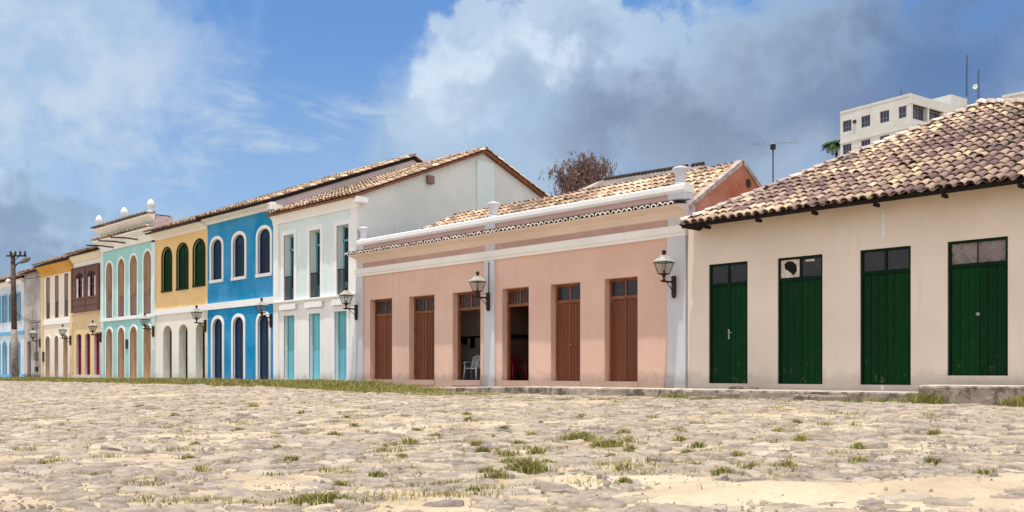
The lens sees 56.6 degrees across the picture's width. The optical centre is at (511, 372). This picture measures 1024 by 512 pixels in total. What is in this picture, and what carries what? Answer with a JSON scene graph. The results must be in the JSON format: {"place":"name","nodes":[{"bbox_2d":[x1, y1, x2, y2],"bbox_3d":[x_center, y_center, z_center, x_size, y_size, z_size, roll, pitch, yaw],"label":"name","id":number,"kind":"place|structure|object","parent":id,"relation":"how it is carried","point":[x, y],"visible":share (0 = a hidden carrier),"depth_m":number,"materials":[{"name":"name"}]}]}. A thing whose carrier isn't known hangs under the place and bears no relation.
{"place":"outdoors","nodes":[
{"label":"outdoors","id":0,"kind":"place"},
{"bbox_2d":[0,381,1023,511],"bbox_3d":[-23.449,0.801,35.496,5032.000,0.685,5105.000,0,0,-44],"label":"ground","id":1,"kind":"structure","parent":0,"point":[689,492],"depth_m":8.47,"materials":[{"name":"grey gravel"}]},
{"bbox_2d":[0,270,30,377],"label":"house","id":2,"kind":"structure","parent":1,"relation":"on","point":[5,329],"depth_m":72.72,"materials":[{"name":"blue paint"}]},
{"bbox_2d":[2,296,6,322],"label":"window","id":3,"kind":"structure","parent":2,"relation":"in","point":[2,296],"depth_m":73.84,"materials":[{"name":"blue wood"}]},
{"bbox_2d":[18,267,40,376],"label":"house","id":4,"kind":"structure","parent":1,"relation":"on","point":[32,311],"depth_m":68.87,"materials":[{"name":"white paint"}]},
{"bbox_2d":[29,342,30,375],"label":"door","id":5,"kind":"structure","parent":4,"relation":"in","point":[29,342],"depth_m":69.81,"materials":[{"name":"grey wood"}]},
{"bbox_2d":[32,248,85,377],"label":"house","id":6,"kind":"structure","parent":1,"relation":"on","point":[56,349],"depth_m":65.48,"materials":[{"name":"beige paint"}]},
{"bbox_2d":[58,324,70,344],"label":"wall lantern","id":7,"kind":"object","parent":6,"relation":"attached to","point":[63,328],"depth_m":62.72,"materials":[{"name":"metal"}]},
{"bbox_2d":[65,246,99,377],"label":"house","id":8,"kind":"structure","parent":1,"relation":"on","point":[85,290],"depth_m":61.26,"materials":[{"name":"paint"}]},
{"bbox_2d":[79,334,80,374],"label":"door","id":9,"kind":"structure","parent":8,"relation":"in","point":[80,334],"depth_m":62.52,"materials":[{"name":"red wood"}]},
{"bbox_2d":[87,334,89,374],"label":"door","id":10,"kind":"structure","parent":8,"relation":"in","point":[88,336],"depth_m":61.49,"materials":[{"name":"red wood"}]},
{"bbox_2d":[96,333,99,374],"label":"door","id":11,"kind":"structure","parent":8,"relation":"in","point":[97,339],"depth_m":60.34,"materials":[{"name":"red wood"}]},
{"bbox_2d":[86,199,172,378],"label":"house","id":12,"kind":"structure","parent":1,"relation":"on","point":[125,245],"depth_m":56.37,"materials":[{"name":"teal paint"}]},
{"bbox_2d":[88,320,101,341],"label":"wall lantern","id":13,"kind":"object","parent":12,"relation":"attached to","point":[92,331],"depth_m":58.93,"materials":[{"name":"metal"}]},
{"bbox_2d":[135,331,136,377],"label":"door","id":14,"kind":"structure","parent":12,"relation":"in","point":[135,331],"depth_m":56.37,"materials":[{"name":"beige wood"}]},
{"bbox_2d":[135,260,136,314],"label":"window","id":15,"kind":"structure","parent":12,"relation":"in","point":[135,260],"depth_m":56.37,"materials":[{"name":"beige wood"}]},
{"bbox_2d":[139,313,153,336],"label":"wall lantern","id":16,"kind":"object","parent":12,"relation":"attached to","point":[144,317],"depth_m":53.34,"materials":[{"name":"metal"}]},
{"bbox_2d":[149,329,150,376],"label":"door","id":17,"kind":"structure","parent":12,"relation":"in","point":[149,329],"depth_m":54.93,"materials":[{"name":"beige wood"}]},
{"bbox_2d":[149,255,150,292],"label":"window","id":18,"kind":"structure","parent":12,"relation":"in","point":[149,255],"depth_m":54.93,"materials":[{"name":"beige wood"}]},
{"bbox_2d":[190,463,214,471],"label":"weed tuft","id":19,"kind":"object","parent":1,"relation":"on","point":[201,468],"visible":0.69,"depth_m":10.47,"materials":[{"name":"green plant"}]},
{"bbox_2d":[143,162,378,378],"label":"house","id":20,"kind":"structure","parent":1,"relation":"on","point":[181,288],"depth_m":51.56,"materials":[{"name":"beige paint"}]},
{"bbox_2d":[163,249,170,290],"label":"window","id":21,"kind":"structure","parent":20,"relation":"in","point":[167,255],"depth_m":52.79,"materials":[{"name":"green wood"}]},
{"bbox_2d":[170,331,171,377],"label":"door","id":22,"kind":"structure","parent":20,"relation":"in","point":[170,331],"depth_m":53.20,"materials":[{"name":"green wood"}]},
{"bbox_2d":[178,244,186,288],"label":"window","id":23,"kind":"structure","parent":20,"relation":"in","point":[182,256],"depth_m":51.40,"materials":[{"name":"green wood"}]},
{"bbox_2d":[186,329,187,377],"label":"door","id":24,"kind":"structure","parent":20,"relation":"in","point":[186,329],"depth_m":51.75,"materials":[{"name":"green wood"}]},
{"bbox_2d":[191,305,206,331],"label":"wall lantern","id":25,"kind":"object","parent":20,"relation":"attached to","point":[197,310],"depth_m":48.84,"materials":[{"name":"metal"}]},
{"bbox_2d":[195,240,203,284],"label":"window","id":26,"kind":"structure","parent":20,"relation":"in","point":[199,249],"depth_m":49.97,"materials":[{"name":"green wood"}]},
{"bbox_2d":[203,328,204,378],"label":"door","id":27,"kind":"structure","parent":20,"relation":"in","point":[203,328],"depth_m":50.31,"materials":[{"name":"green wood"}]},
{"bbox_2d":[276,454,300,461],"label":"weed tuft","id":28,"kind":"object","parent":1,"relation":"on","point":[296,458],"visible":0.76,"depth_m":11.59,"materials":[{"name":"green plant"}]},
{"bbox_2d":[195,154,423,379],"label":"house","id":29,"kind":"structure","parent":1,"relation":"on","point":[240,279],"depth_m":46.73,"materials":[{"name":"paint"}]},
{"bbox_2d":[213,239,221,279],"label":"window","id":30,"kind":"structure","parent":29,"relation":"in","point":[217,248],"depth_m":48.57,"materials":[{"name":"blue wood"}]},
{"bbox_2d":[215,319,221,378],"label":"door","id":31,"kind":"structure","parent":29,"relation":"in","point":[218,324],"depth_m":48.51,"materials":[{"name":"blue wood"}]},
{"bbox_2d":[235,317,242,378],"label":"door","id":32,"kind":"structure","parent":29,"relation":"in","point":[239,323],"depth_m":46.93,"materials":[{"name":"blue wood"}]},
{"bbox_2d":[235,235,243,276],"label":"window","id":33,"kind":"structure","parent":29,"relation":"in","point":[239,243],"depth_m":46.90,"materials":[{"name":"blue wood"}]},
{"bbox_2d":[255,298,271,327],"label":"wall lantern","id":34,"kind":"object","parent":29,"relation":"attached to","point":[261,303],"depth_m":44.03,"materials":[{"name":"metal"}]},
{"bbox_2d":[260,315,268,379],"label":"door","id":35,"kind":"structure","parent":29,"relation":"in","point":[264,325],"depth_m":45.16,"materials":[{"name":"blue wood"}]},
{"bbox_2d":[260,229,269,273],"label":"window","id":36,"kind":"structure","parent":29,"relation":"in","point":[265,235],"depth_m":45.10,"materials":[{"name":"blue wood"}]},
{"bbox_2d":[262,488,371,506],"bbox_3d":[-1.620,1.037,7.976,0.956,0.146,0.584,0,0,7],"label":"weed tuft","id":37,"kind":"object","parent":1,"relation":"on","point":[315,498],"visible":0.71,"depth_m":7.90,"materials":[{"name":"green plant"}]},
{"bbox_2d":[325,480,354,485],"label":"weed tuft","id":38,"kind":"object","parent":1,"relation":"on","point":[341,483],"visible":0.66,"depth_m":9.03,"materials":[{"name":"green plant"}]},
{"bbox_2d":[365,470,393,476],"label":"weed tuft","id":39,"kind":"object","parent":1,"relation":"on","point":[376,473],"visible":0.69,"depth_m":9.81,"materials":[{"name":"green plant"}]},
{"bbox_2d":[264,146,549,381],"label":"house","id":40,"kind":"structure","parent":1,"relation":"on","point":[315,237],"depth_m":42.13,"materials":[{"name":"white paint"}]},
{"bbox_2d":[287,316,293,378],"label":"door","id":41,"kind":"structure","parent":40,"relation":"in","point":[290,319],"depth_m":43.60,"materials":[{"name":"teal wood"}]},
{"bbox_2d":[290,236,293,298],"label":"window","id":42,"kind":"structure","parent":40,"relation":"in","point":[291,237],"depth_m":43.78,"materials":[{"name":"teal glass"}]},
{"bbox_2d":[313,313,319,379],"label":"door","id":43,"kind":"structure","parent":40,"relation":"in","point":[316,317],"depth_m":42.02,"materials":[{"name":"teal wood"}]},
{"bbox_2d":[316,231,319,295],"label":"window","id":44,"kind":"structure","parent":40,"relation":"in","point":[318,232],"depth_m":42.20,"materials":[{"name":"teal glass"}]},
{"bbox_2d":[338,311,345,379],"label":"door","id":45,"kind":"structure","parent":40,"relation":"in","point":[341,315],"depth_m":40.56,"materials":[{"name":"teal wood"}]},
{"bbox_2d":[343,226,347,286],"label":"window","id":46,"kind":"structure","parent":40,"relation":"in","point":[345,229],"depth_m":40.68,"materials":[{"name":"teal glass"}]},
{"bbox_2d":[399,436,420,444],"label":"weed tuft","id":47,"kind":"object","parent":1,"relation":"on","point":[408,441],"visible":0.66,"depth_m":13.48,"materials":[{"name":"green plant"}]},
{"bbox_2d":[474,445,495,452],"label":"weed tuft","id":48,"kind":"object","parent":1,"relation":"on","point":[483,449],"visible":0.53,"depth_m":11.92,"materials":[{"name":"green plant"}]},
{"bbox_2d":[476,465,495,472],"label":"weed tuft","id":49,"kind":"object","parent":1,"relation":"on","point":[486,470],"visible":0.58,"depth_m":9.92,"materials":[{"name":"green plant"}]},
{"bbox_2d":[476,469,515,479],"bbox_3d":[-0.143,1.016,9.561,0.364,0.131,0.393,0,0,-44],"label":"weed tuft","id":50,"kind":"object","parent":1,"relation":"on","point":[497,475],"visible":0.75,"depth_m":9.53,"materials":[{"name":"green plant"}]},
{"bbox_2d":[488,448,522,456],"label":"weed tuft","id":51,"kind":"object","parent":1,"relation":"on","point":[508,453],"visible":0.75,"depth_m":11.62,"materials":[{"name":"green plant"}]},
{"bbox_2d":[495,455,518,462],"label":"weed tuft","id":52,"kind":"object","parent":1,"relation":"on","point":[507,460],"visible":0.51,"depth_m":10.84,"materials":[{"name":"green plant"}]},
{"bbox_2d":[0,376,1022,511],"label":"grass","id":53,"kind":"structure","parent":1,"relation":"on","point":[359,386],"depth_m":18.96,"materials":[{"name":"green plant"}]},
{"bbox_2d":[0,381,1023,511],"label":"cobblestones","id":54,"kind":"structure","parent":1,"relation":"on","point":[259,460],"depth_m":12.75,"materials":[{"name":"stone"}]},
{"bbox_2d":[490,452,559,474],"bbox_3d":[0.127,0.953,9.965,0.751,0.239,0.549,0,0,-21],"label":"weed tuft","id":55,"kind":"object","parent":1,"relation":"on","point":[526,466],"visible":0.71,"depth_m":9.89,"materials":[{"name":"green plant"}]},
{"bbox_2d":[526,445,563,454],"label":"weed tuft","id":56,"kind":"object","parent":1,"relation":"on","point":[535,449],"visible":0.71,"depth_m":11.76,"materials":[{"name":"green plant"}]},
{"bbox_2d":[344,160,762,387],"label":"house","id":57,"kind":"structure","parent":1,"relation":"on","point":[577,289],"depth_m":31.73,"materials":[{"name":"pink paint"}]},
{"bbox_2d":[339,286,357,319],"bbox_3d":[-6.686,-2.862,39.052,0.755,1.365,0.460,0,0,-40],"label":"wall lantern","id":58,"kind":"object","parent":57,"relation":"attached to","point":[345,292],"depth_m":38.95,"materials":[{"name":"metal"}]},
{"bbox_2d":[375,299,391,378],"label":"door","id":59,"kind":"structure","parent":57,"relation":"in","point":[383,308],"depth_m":38.56,"materials":[{"name":"brown wood"}]},
{"bbox_2d":[414,295,433,379],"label":"door","id":60,"kind":"structure","parent":57,"relation":"in","point":[423,305],"depth_m":36.65,"materials":[{"name":"brown wood"}]},
{"bbox_2d":[458,292,479,379],"bbox_3d":[-1.456,-1.345,34.662,0.090,3.210,1.530,0,0,-44],"label":"door","id":61,"kind":"structure","parent":57,"relation":"in","point":[466,301],"depth_m":35.02,"materials":[{"name":"brown wood"}]},
{"bbox_2d":[463,355,479,379],"bbox_3d":[-1.433,-0.202,35.668,0.612,0.937,0.677,0,0,26],"label":"plastic chair","id":62,"kind":"object","parent":57,"relation":"in","point":[475,362],"visible":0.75,"depth_m":35.83,"materials":[{"name":"white plastic"}]},
{"bbox_2d":[468,271,489,310],"bbox_3d":[-1.087,-2.862,33.229,0.755,1.365,0.460,0,0,-41],"label":"wall lantern","id":63,"kind":"object","parent":57,"relation":"attached to","point":[477,278],"depth_m":33.12,"materials":[{"name":"metal"}]},
{"bbox_2d":[507,287,528,379],"bbox_3d":[0.311,-1.335,32.824,0.090,3.190,1.310,0,0,-44],"label":"door","id":64,"kind":"structure","parent":57,"relation":"in","point":[518,297],"depth_m":33.20,"materials":[{"name":"brown wood"}]},
{"bbox_2d":[511,354,526,379],"bbox_3d":[0.147,-0.202,33.657,0.612,0.937,0.677,0,0,-24],"label":"plastic chair","id":65,"kind":"object","parent":57,"relation":"in","point":[515,358],"visible":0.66,"depth_m":33.85,"materials":[{"name":"red plastic"}]},
{"bbox_2d":[556,283,579,380],"bbox_3d":[1.933,-1.330,31.137,0.090,3.180,1.310,0,0,-44],"label":"door","id":66,"kind":"structure","parent":57,"relation":"in","point":[567,295],"depth_m":31.22,"materials":[{"name":"brown wood"}]},
{"bbox_2d":[610,277,637,380],"bbox_3d":[3.548,-1.340,29.458,0.090,3.200,1.310,0,0,-44],"label":"door","id":67,"kind":"structure","parent":57,"relation":"in","point":[623,291],"depth_m":29.52,"materials":[{"name":"brown wood"}]},
{"bbox_2d":[653,250,675,297],"bbox_3d":[4.476,-2.862,27.444,0.755,1.365,0.460,0,0,-44],"label":"wall lantern","id":68,"kind":"object","parent":57,"relation":"attached to","point":[663,258],"depth_m":27.33,"materials":[{"name":"metal"}]},
{"bbox_2d":[541,487,570,493],"bbox_3d":[0.380,1.069,8.401,0.225,0.114,0.315,0,0,-44],"label":"foreground stone","id":69,"kind":"object","parent":1,"relation":"on","point":[560,490],"visible":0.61,"depth_m":8.32,"materials":[{"name":"beige stone"}]},
{"bbox_2d":[544,430,605,441],"bbox_3d":[0.887,0.888,13.277,0.890,0.208,0.630,0,0,-3],"label":"weed tuft","id":70,"kind":"object","parent":1,"relation":"on","point":[585,436],"visible":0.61,"depth_m":13.20,"materials":[{"name":"green plant"}]},
{"bbox_2d":[539,149,621,194],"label":"dry tree","id":71,"kind":"object","parent":1,"relation":"on","point":[587,175],"visible":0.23,"depth_m":63.83,"materials":[{"name":"brown plant"}]},
{"bbox_2d":[582,437,634,448],"bbox_3d":[1.248,0.917,12.463,0.766,0.166,0.491,0,0,-11],"label":"weed tuft","id":72,"kind":"object","parent":1,"relation":"on","point":[609,443],"visible":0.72,"depth_m":12.42,"materials":[{"name":"green plant"}]},
{"bbox_2d":[605,460,636,471],"bbox_3d":[1.166,0.981,9.952,0.334,0.139,0.303,0,0,-13],"label":"weed tuft","id":73,"kind":"object","parent":1,"relation":"on","point":[623,466],"visible":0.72,"depth_m":9.95,"materials":[{"name":"green plant"}]},
{"bbox_2d":[615,476,634,483],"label":"weed tuft","id":74,"kind":"object","parent":1,"relation":"on","point":[623,479],"visible":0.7,"depth_m":8.97,"materials":[{"name":"green plant"}]},
{"bbox_2d":[622,443,641,451],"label":"weed tuft","id":75,"kind":"object","parent":1,"relation":"on","point":[629,447],"visible":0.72,"depth_m":11.85,"materials":[{"name":"green plant"}]},
{"bbox_2d":[579,161,704,190],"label":"roof","id":76,"kind":"structure","parent":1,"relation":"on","point":[618,179],"depth_m":46.16,"materials":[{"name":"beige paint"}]},
{"bbox_2d":[687,440,706,448],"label":"weed tuft","id":77,"kind":"object","parent":1,"relation":"on","point":[697,444],"visible":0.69,"depth_m":12.07,"materials":[{"name":"green plant"}]},
{"bbox_2d":[709,464,742,475],"bbox_3d":[2.137,0.973,9.526,0.331,0.133,0.263,0,0,5],"label":"weed tuft","id":78,"kind":"object","parent":1,"relation":"on","point":[722,470],"visible":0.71,"depth_m":9.49,"materials":[{"name":"green plant"}]},
{"bbox_2d":[717,391,739,398],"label":"stone slab","id":79,"kind":"structure","parent":1,"relation":"on","point":[727,395],"depth_m":24.78,"materials":[{"name":"stone"}]},
{"bbox_2d":[725,449,745,456],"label":"weed tuft","id":80,"kind":"object","parent":1,"relation":"on","point":[735,453],"visible":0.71,"depth_m":10.99,"materials":[{"name":"green plant"}]},
{"bbox_2d":[739,460,765,469],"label":"weed tuft","id":81,"kind":"object","parent":1,"relation":"on","point":[751,464],"visible":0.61,"depth_m":9.86,"materials":[{"name":"green plant"}]},
{"bbox_2d":[769,458,800,466],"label":"weed tuft","id":82,"kind":"object","parent":1,"relation":"on","point":[789,463],"visible":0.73,"depth_m":9.96,"materials":[{"name":"green plant"}]},
{"bbox_2d":[791,433,807,441],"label":"weed tuft","id":83,"kind":"object","parent":1,"relation":"on","point":[800,438],"visible":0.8,"depth_m":12.59,"materials":[{"name":"green plant"}]},
{"bbox_2d":[793,394,848,401],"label":"stone slab","id":84,"kind":"structure","parent":1,"relation":"on","point":[815,397],"depth_m":22.90,"materials":[{"name":"stone"}]},
{"bbox_2d":[820,139,839,157],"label":"palm tree","id":85,"kind":"object","parent":1,"relation":"on","point":[834,146],"visible":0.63,"depth_m":170.26,"materials":[{"name":"green plant"}]},
{"bbox_2d":[679,97,1023,390],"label":"house","id":86,"kind":"structure","parent":1,"relation":"on","point":[895,262],"depth_m":23.84,"materials":[{"name":"beige paint"}]},
{"bbox_2d":[710,261,747,383],"bbox_3d":[6.052,-1.390,26.531,0.137,3.360,1.260,0,0,-44],"label":"door","id":87,"kind":"structure","parent":86,"relation":"in","point":[728,281],"depth_m":26.52,"materials":[{"name":"green wood"}]},
{"bbox_2d":[753,141,794,182],"bbox_3d":[9.505,-3.817,34.443,1.480,9.035,0.603,0,0,11],"label":"tv antenna","id":88,"kind":"object","parent":86,"relation":"on","point":[772,146],"visible":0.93,"depth_m":34.44,"materials":[{"name":"black metal"}]},
{"bbox_2d":[778,254,821,383],"bbox_3d":[7.594,-1.385,24.969,0.080,3.350,1.290,0,0,-44],"label":"door","id":89,"kind":"structure","parent":86,"relation":"in","point":[799,278],"depth_m":24.96,"materials":[{"name":"green wood"}]},
{"bbox_2d":[861,246,910,384],"bbox_3d":[9.181,-1.385,23.318,0.080,3.350,1.270,0,0,-44],"label":"door","id":90,"kind":"structure","parent":86,"relation":"in","point":[885,272],"depth_m":23.29,"materials":[{"name":"green wood"}]},
{"bbox_2d":[948,236,1007,375],"bbox_3d":[10.678,-1.500,21.768,0.094,3.120,1.320,0,0,-44],"label":"door","id":91,"kind":"structure","parent":86,"relation":"in","point":[977,268],"depth_m":21.74,"materials":[{"name":"green wood"}]},
{"bbox_2d":[847,442,866,449],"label":"weed tuft","id":92,"kind":"object","parent":1,"relation":"on","point":[859,445],"visible":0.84,"depth_m":11.60,"materials":[{"name":"green plant"}]},
{"bbox_2d":[844,455,878,463],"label":"weed tuft","id":93,"kind":"object","parent":1,"relation":"on","point":[858,459],"visible":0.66,"depth_m":10.12,"materials":[{"name":"green plant"}]},
{"bbox_2d":[840,88,966,155],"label":"tower block","id":94,"kind":"structure","parent":1,"relation":"on","point":[865,125],"depth_m":156.17,"materials":[{"name":"concrete"}]},
{"bbox_2d":[843,120,850,131],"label":"window","id":95,"kind":"structure","parent":94,"relation":"in","point":[846,124],"depth_m":161.02,"materials":[{"name":"glass"}]},
{"bbox_2d":[843,143,850,154],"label":"window","id":96,"kind":"structure","parent":94,"relation":"in","point":[847,147],"depth_m":161.09,"materials":[{"name":"glass"}]},
{"bbox_2d":[862,115,869,127],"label":"window","id":97,"kind":"structure","parent":94,"relation":"in","point":[865,119],"depth_m":158.02,"materials":[{"name":"glass"}]},
{"bbox_2d":[880,110,888,122],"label":"window","id":98,"kind":"structure","parent":94,"relation":"in","point":[884,115],"depth_m":155.19,"materials":[{"name":"glass"}]},
{"bbox_2d":[899,106,905,118],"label":"window","id":99,"kind":"structure","parent":94,"relation":"in","point":[902,110],"depth_m":152.45,"materials":[{"name":"glass"}]},
{"bbox_2d":[913,107,922,120],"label":"window","id":100,"kind":"structure","parent":94,"relation":"in","point":[917,112],"depth_m":153.47,"materials":[{"name":"glass"}]},
{"bbox_2d":[889,387,956,403],"bbox_3d":[9.213,0.508,21.091,1.739,0.404,1.001,0,0,2],"label":"weed clump","id":101,"kind":"object","parent":1,"relation":"on","point":[926,398],"visible":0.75,"depth_m":21.01,"materials":[{"name":"green plant"}]},
{"bbox_2d":[916,456,942,465],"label":"weed tuft","id":102,"kind":"object","parent":1,"relation":"on","point":[932,460],"visible":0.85,"depth_m":9.97,"materials":[{"name":"green plant"}]},
{"bbox_2d":[923,427,942,434],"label":"weed tuft","id":103,"kind":"object","parent":1,"relation":"on","point":[936,431],"visible":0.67,"depth_m":12.92,"materials":[{"name":"green plant"}]},
{"bbox_2d":[919,384,1023,404],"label":"raised step","id":104,"kind":"object","parent":1,"relation":"on","point":[972,394],"visible":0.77,"depth_m":20.64,"materials":[{"name":"concrete"}]},
{"bbox_2d":[990,392,1023,406],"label":"weed clump","id":105,"kind":"object","parent":1,"relation":"on","point":[1018,402],"visible":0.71,"depth_m":19.58,"materials":[{"name":"green plant"}]},
{"bbox_2d":[1002,91,1023,98],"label":"rooftop block","id":106,"kind":"structure","parent":1,"relation":"on","point":[1016,95],"depth_m":186.73,"materials":[{"name":"concrete"}]},
{"bbox_2d":[0,0,1023,277],"label":"sky","id":107,"kind":"structure","parent":0,"point":[191,108],"materials":[{"name":"blue"}]},
{"bbox_2d":[418,386,918,401],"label":"pavement","id":108,"kind":"structure","parent":0,"point":[744,393],"depth_m":26.90,"materials":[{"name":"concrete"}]},
{"bbox_2d":[728,386,758,388],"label":"stone slab","id":109,"kind":"structure","parent":108,"relation":"on","point":[735,387],"depth_m":25.57,"materials":[{"name":"stone"}]},
{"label":"pavement","id":110,"kind":"structure","parent":0,"visible":0},
{"bbox_2d":[6,251,30,376],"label":"utility pole","id":111,"kind":"object","parent":110,"relation":"on","point":[14,352],"visible":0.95,"depth_m":68.02,"materials":[{"name":"grey wood"}]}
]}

